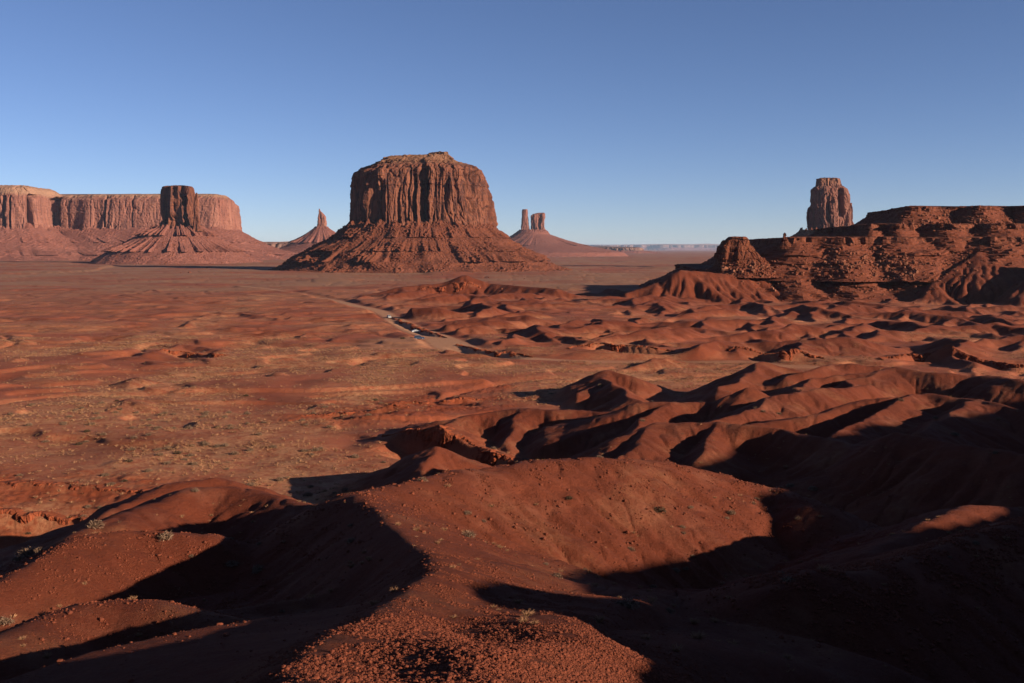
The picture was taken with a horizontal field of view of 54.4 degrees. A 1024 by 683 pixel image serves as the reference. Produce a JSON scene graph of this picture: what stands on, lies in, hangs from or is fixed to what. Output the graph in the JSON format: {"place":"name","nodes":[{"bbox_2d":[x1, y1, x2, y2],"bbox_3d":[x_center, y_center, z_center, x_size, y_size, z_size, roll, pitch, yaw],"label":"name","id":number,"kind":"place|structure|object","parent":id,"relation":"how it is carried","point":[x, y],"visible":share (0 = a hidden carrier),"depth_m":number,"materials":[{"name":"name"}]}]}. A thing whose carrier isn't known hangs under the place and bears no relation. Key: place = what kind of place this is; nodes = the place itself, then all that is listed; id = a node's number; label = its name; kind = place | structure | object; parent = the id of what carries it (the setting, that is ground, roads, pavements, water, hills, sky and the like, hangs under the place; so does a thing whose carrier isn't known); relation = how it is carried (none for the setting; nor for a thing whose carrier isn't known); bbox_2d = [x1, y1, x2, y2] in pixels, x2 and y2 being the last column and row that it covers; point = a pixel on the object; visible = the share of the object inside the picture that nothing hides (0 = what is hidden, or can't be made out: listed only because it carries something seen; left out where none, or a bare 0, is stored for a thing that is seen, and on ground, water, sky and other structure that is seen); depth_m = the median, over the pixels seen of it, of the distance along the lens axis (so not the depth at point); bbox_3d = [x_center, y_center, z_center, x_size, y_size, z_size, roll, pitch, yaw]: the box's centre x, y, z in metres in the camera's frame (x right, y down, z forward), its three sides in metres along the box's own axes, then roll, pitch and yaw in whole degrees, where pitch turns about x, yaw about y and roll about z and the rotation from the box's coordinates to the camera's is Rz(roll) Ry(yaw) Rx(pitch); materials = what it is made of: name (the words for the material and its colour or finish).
{"place":"outdoors","nodes":[
{"label":"outdoors","id":0,"kind":"place"},
{"bbox_2d":[226,559,238,566],"bbox_3d":[-13.972,11.070,49.796,0.810,0.340,0.684,-3,6,-28],"label":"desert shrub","id":1,"kind":"object","parent":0,"point":[231,563],"visible":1,"depth_m":49.73,"materials":[{"name":"plant"}]},
{"bbox_2d":[0,250,1023,682],"bbox_3d":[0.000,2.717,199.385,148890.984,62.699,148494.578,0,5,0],"label":"ground","id":2,"kind":"structure","parent":0,"point":[842,412],"depth_m":124.39,"materials":[{"name":"red soil"}]},
{"bbox_2d":[0,616,14,625],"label":"desert shrub","id":3,"kind":"object","parent":2,"relation":"on","point":[4,621],"visible":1,"depth_m":40.36,"materials":[{"name":"beige plant"}]},
{"bbox_2d":[11,555,23,561],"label":"desert shrub","id":4,"kind":"object","parent":2,"relation":"on","point":[14,558],"visible":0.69,"depth_m":69.83,"materials":[{"name":"green plant"}]},
{"bbox_2d":[15,546,35,557],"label":"desert shrub","id":5,"kind":"object","parent":2,"relation":"on","point":[25,553],"visible":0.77,"depth_m":66.22,"materials":[{"name":"plant"}]},
{"bbox_2d":[34,546,42,552],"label":"desert shrub","id":6,"kind":"object","parent":2,"relation":"on","point":[36,549],"visible":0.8,"depth_m":65.25,"materials":[{"name":"beige plant"}]},
{"bbox_2d":[0,507,88,524],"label":"rock ledge","id":7,"kind":"object","parent":2,"relation":"on","point":[21,515],"visible":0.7,"depth_m":138.34,"materials":[{"name":"stone"}]},
{"bbox_2d":[0,479,151,493],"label":"rock ledge","id":8,"kind":"object","parent":2,"relation":"on","point":[15,483],"visible":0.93,"depth_m":148.53,"materials":[{"name":"brown stone"}]},
{"bbox_2d":[87,519,105,529],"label":"desert shrub","id":9,"kind":"object","parent":2,"relation":"on","point":[97,523],"visible":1,"depth_m":67.76,"materials":[{"name":"beige plant"}]},
{"bbox_2d":[0,185,297,260],"bbox_3d":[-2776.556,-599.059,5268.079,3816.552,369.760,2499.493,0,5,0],"label":"mesa","id":10,"kind":"structure","parent":2,"relation":"on","point":[40,224],"depth_m":4725.84,"materials":[{"name":"stone"}]},
{"bbox_2d":[157,530,172,540],"bbox_3d":[-17.434,9.729,50.041,0.921,0.458,1.054,1,5,12],"label":"desert shrub","id":11,"kind":"object","parent":2,"relation":"on","point":[164,535],"visible":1,"depth_m":49.98,"materials":[{"name":"beige plant"}]},
{"bbox_2d":[88,185,263,264],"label":"butte","id":12,"kind":"object","parent":2,"relation":"on","point":[179,207],"visible":0.96,"depth_m":3458.53,"materials":[{"name":"stone"}]},
{"bbox_2d":[156,349,226,357],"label":"rock ledge","id":13,"kind":"object","parent":2,"relation":"on","point":[189,354],"visible":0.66,"depth_m":370.64,"materials":[{"name":"brown stone"}]},
{"bbox_2d":[265,241,289,247],"bbox_3d":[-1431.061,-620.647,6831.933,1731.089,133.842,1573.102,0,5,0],"label":"tableland","id":14,"kind":"structure","parent":2,"relation":"on","point":[277,244],"depth_m":6386.56,"materials":[{"name":"stone"}]},
{"bbox_2d":[279,209,335,252],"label":"rock spire","id":15,"kind":"object","parent":2,"relation":"on","point":[321,231],"visible":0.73,"depth_m":5860.32,"materials":[{"name":"stone"}]},
{"bbox_2d":[302,492,312,496],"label":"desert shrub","id":16,"kind":"object","parent":2,"relation":"on","point":[307,494],"visible":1,"depth_m":142.93,"materials":[{"name":"green plant"}]},
{"bbox_2d":[306,403,409,415],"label":"rock ledge","id":17,"kind":"object","parent":2,"relation":"on","point":[352,412],"visible":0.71,"depth_m":218.80,"materials":[{"name":"brown stone"}]},
{"bbox_2d":[389,317,446,337],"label":"rock ledge","id":18,"kind":"object","parent":2,"relation":"on","point":[412,326],"visible":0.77,"depth_m":510.42,"materials":[{"name":"brown stone"}]},
{"bbox_2d":[414,335,424,339],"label":"parked car","id":19,"kind":"object","parent":2,"relation":"on","point":[418,337],"visible":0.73,"depth_m":439.05,"materials":[{"name":"blue paint"}]},
{"bbox_2d":[268,151,571,273],"bbox_3d":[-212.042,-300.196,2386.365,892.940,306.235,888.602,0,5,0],"label":"butte","id":20,"kind":"object","parent":2,"relation":"on","point":[400,200],"visible":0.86,"depth_m":2255.69,"materials":[{"name":"stone"}]},
{"bbox_2d":[417,477,428,481],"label":"desert shrub","id":21,"kind":"object","parent":2,"relation":"on","point":[423,478],"visible":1,"depth_m":58.29,"materials":[{"name":"beige plant"}]},
{"bbox_2d":[381,396,485,404],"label":"rock ledge","id":22,"kind":"object","parent":2,"relation":"on","point":[446,401],"visible":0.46,"depth_m":242.84,"materials":[{"name":"brown stone"}]},
{"bbox_2d":[420,282,480,292],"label":"rock ledge","id":23,"kind":"object","parent":2,"relation":"on","point":[461,286],"visible":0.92,"depth_m":943.75,"materials":[{"name":"brown stone"}]},
{"bbox_2d":[381,425,522,465],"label":"rock ledge","id":24,"kind":"object","parent":2,"relation":"on","point":[441,435],"visible":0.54,"depth_m":170.06,"materials":[{"name":"brown stone"}]},
{"bbox_2d":[462,529,477,537],"bbox_3d":[-2.143,9.440,48.984,0.896,0.359,0.985,-4,7,-40],"label":"desert shrub","id":25,"kind":"object","parent":2,"relation":"on","point":[469,534],"visible":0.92,"depth_m":48.91,"materials":[{"name":"beige plant"}]},
{"bbox_2d":[456,344,532,357],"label":"rock ledge","id":26,"kind":"object","parent":2,"relation":"on","point":[498,354],"visible":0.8,"depth_m":369.66,"materials":[{"name":"brown stone"}]},
{"bbox_2d":[0,457,1023,682],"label":"gravel","id":27,"kind":"structure","parent":2,"relation":"on","point":[519,649],"depth_m":24.84,"materials":[{"name":"brown gravel"}]},
{"bbox_2d":[0,329,1023,680],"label":"dry grass","id":28,"kind":"structure","parent":2,"relation":"on","point":[258,427],"depth_m":251.46,"materials":[{"name":"beige plant"}]},
{"bbox_2d":[0,271,1023,646],"bbox_3d":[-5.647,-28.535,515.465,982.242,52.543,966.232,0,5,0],"label":"scrub","id":29,"kind":"object","parent":2,"relation":"on","point":[336,367],"visible":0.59,"depth_m":314.70,"materials":[{"name":"green plant"}]},
{"bbox_2d":[5,300,1019,466],"bbox_3d":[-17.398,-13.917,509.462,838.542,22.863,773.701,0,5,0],"label":"dark scrub","id":30,"kind":"object","parent":2,"relation":"on","point":[382,359],"visible":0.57,"depth_m":348.60,"materials":[{"name":"green plant"}]},
{"bbox_2d":[516,615,528,621],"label":"grass tuft","id":31,"kind":"object","parent":2,"relation":"on","point":[523,620],"visible":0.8,"depth_m":21.73,"materials":[{"name":"beige plant"}]},
{"bbox_2d":[522,610,535,615],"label":"grass tuft","id":32,"kind":"object","parent":2,"relation":"on","point":[526,614],"visible":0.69,"depth_m":23.08,"materials":[{"name":"beige plant"}]},
{"bbox_2d":[552,572,563,578],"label":"desert shrub","id":33,"kind":"object","parent":2,"relation":"on","point":[557,575],"visible":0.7,"depth_m":37.00,"materials":[{"name":"beige plant"}]},
{"bbox_2d":[509,209,627,256],"bbox_3d":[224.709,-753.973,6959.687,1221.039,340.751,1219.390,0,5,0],"label":"twin butte","id":34,"kind":"object","parent":2,"relation":"on","point":[538,238],"visible":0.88,"depth_m":6720.95,"materials":[{"name":"stone"}]},
{"bbox_2d":[118,205,1022,306],"bbox_3d":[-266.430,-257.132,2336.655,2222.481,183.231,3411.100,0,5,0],"label":"rubble","id":35,"kind":"object","parent":2,"relation":"on","point":[886,265],"visible":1,"depth_m":844.29,"materials":[{"name":"brown stone"}]},
{"bbox_2d":[568,343,672,351],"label":"rock ledge","id":36,"kind":"object","parent":2,"relation":"on","point":[614,348],"visible":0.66,"depth_m":374.72,"materials":[{"name":"brown stone"}]},
{"bbox_2d":[593,246,659,253],"bbox_3d":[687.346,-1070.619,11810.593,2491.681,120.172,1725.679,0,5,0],"label":"tableland","id":37,"kind":"structure","parent":2,"relation":"on","point":[625,250],"depth_m":11513.37,"materials":[{"name":"stone"}]},
{"bbox_2d":[588,244,719,249],"bbox_3d":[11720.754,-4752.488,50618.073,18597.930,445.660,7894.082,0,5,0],"label":"tableland","id":38,"kind":"structure","parent":2,"relation":"on","point":[680,246],"depth_m":48325.83,"materials":[{"name":"stone"}]},
{"bbox_2d":[654,506,665,513],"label":"dark bush","id":39,"kind":"object","parent":2,"relation":"on","point":[660,509],"visible":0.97,"depth_m":65.56,"materials":[{"name":"green plant"}]},
{"bbox_2d":[727,509,735,514],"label":"desert shrub","id":40,"kind":"object","parent":2,"relation":"on","point":[731,511],"visible":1,"depth_m":69.53,"materials":[{"name":"beige plant"}]},
{"bbox_2d":[705,236,780,277],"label":"layered outcrop","id":41,"kind":"object","parent":2,"relation":"on","point":[740,248],"visible":0.8,"depth_m":852.92,"materials":[{"name":"brown stone"}]},
{"bbox_2d":[728,346,823,360],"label":"rock ledge","id":42,"kind":"object","parent":2,"relation":"on","point":[785,355],"visible":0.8,"depth_m":348.53,"materials":[{"name":"brown stone"}]},
{"bbox_2d":[780,576,793,582],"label":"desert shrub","id":43,"kind":"object","parent":2,"relation":"on","point":[787,578],"visible":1,"depth_m":34.61,"materials":[{"name":"plant"}]},
{"bbox_2d":[817,563,832,570],"bbox_3d":[11.077,8.034,35.334,0.629,0.296,0.702,1,5,11],"label":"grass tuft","id":44,"kind":"object","parent":2,"relation":"on","point":[822,569],"visible":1,"depth_m":35.32,"materials":[{"name":"brown plant"}]},
{"bbox_2d":[639,205,1023,301],"bbox_3d":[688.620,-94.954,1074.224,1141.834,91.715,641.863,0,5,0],"label":"mesa","id":45,"kind":"structure","parent":2,"relation":"on","point":[921,239],"depth_m":861.03,"materials":[{"name":"brown stone"}]},
{"bbox_2d":[778,233,790,248],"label":"rock pinnacle","id":46,"kind":"object","parent":45,"relation":"on","point":[785,243],"visible":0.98,"depth_m":872.76,"materials":[{"name":"brown stone"}]},
{"bbox_2d":[877,345,1023,368],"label":"rock ledge","id":47,"kind":"object","parent":2,"relation":"on","point":[962,354],"visible":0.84,"depth_m":342.09,"materials":[{"name":"brown stone"}]},
{"bbox_2d":[0,0,1023,247],"label":"sky","id":48,"kind":"structure","parent":0,"point":[618,122],"materials":[{"name":"blue"}]},
{"bbox_2d":[591,613,603,621],"bbox_3d":[2.219,7.089,25.497,0.388,0.218,0.386,-4,7,-35],"label":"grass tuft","id":49,"kind":"object","parent":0,"point":[599,619],"visible":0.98,"depth_m":25.48,"materials":[{"name":"plant"}]},
{"bbox_2d":[614,596,640,609],"bbox_3d":[3.471,7.841,29.934,0.944,0.308,0.900,-1,6,-16],"label":"shrub","id":50,"kind":"object","parent":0,"point":[625,602],"visible":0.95,"depth_m":29.88,"materials":[{"name":"plant"}]},
{"bbox_2d":[639,633,653,638],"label":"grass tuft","id":51,"kind":"object","parent":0,"point":[646,637],"visible":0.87,"depth_m":23.75,"materials":[{"name":"plant"}]},
{"bbox_2d":[665,607,674,614],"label":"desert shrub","id":52,"kind":"object","parent":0,"point":[671,611],"visible":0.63,"depth_m":34.08,"materials":[{"name":"green plant"}]},
{"bbox_2d":[667,643,683,651],"bbox_3d":[3.718,6.924,22.505,0.412,0.216,0.412,-2,6,-18],"label":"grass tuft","id":53,"kind":"object","parent":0,"point":[676,648],"visible":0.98,"depth_m":22.49,"materials":[{"name":"green plant"}]},
{"bbox_2d":[688,617,699,623],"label":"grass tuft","id":54,"kind":"object","parent":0,"point":[692,621],"visible":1,"depth_m":31.56,"materials":[{"name":"green plant"}]},
{"bbox_2d":[690,632,699,638],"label":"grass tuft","id":55,"kind":"object","parent":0,"point":[696,636],"visible":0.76,"depth_m":25.26,"materials":[{"name":"green plant"}]},
{"bbox_2d":[691,630,708,638],"bbox_3d":[4.784,7.520,25.501,0.474,0.214,0.466,-2,6,-19],"label":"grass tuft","id":56,"kind":"object","parent":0,"point":[701,636],"visible":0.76,"depth_m":25.52,"materials":[{"name":"green plant"}]},
{"bbox_2d":[781,654,793,658],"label":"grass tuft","id":57,"kind":"object","parent":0,"point":[789,657],"visible":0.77,"depth_m":26.27,"materials":[{"name":"plant"}]},
{"bbox_2d":[790,177,853,236],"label":"butte","id":58,"kind":"object","parent":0,"point":[830,205],"visible":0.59,"depth_m":2543.13,"materials":[{"name":"brown stone"}]}
]}

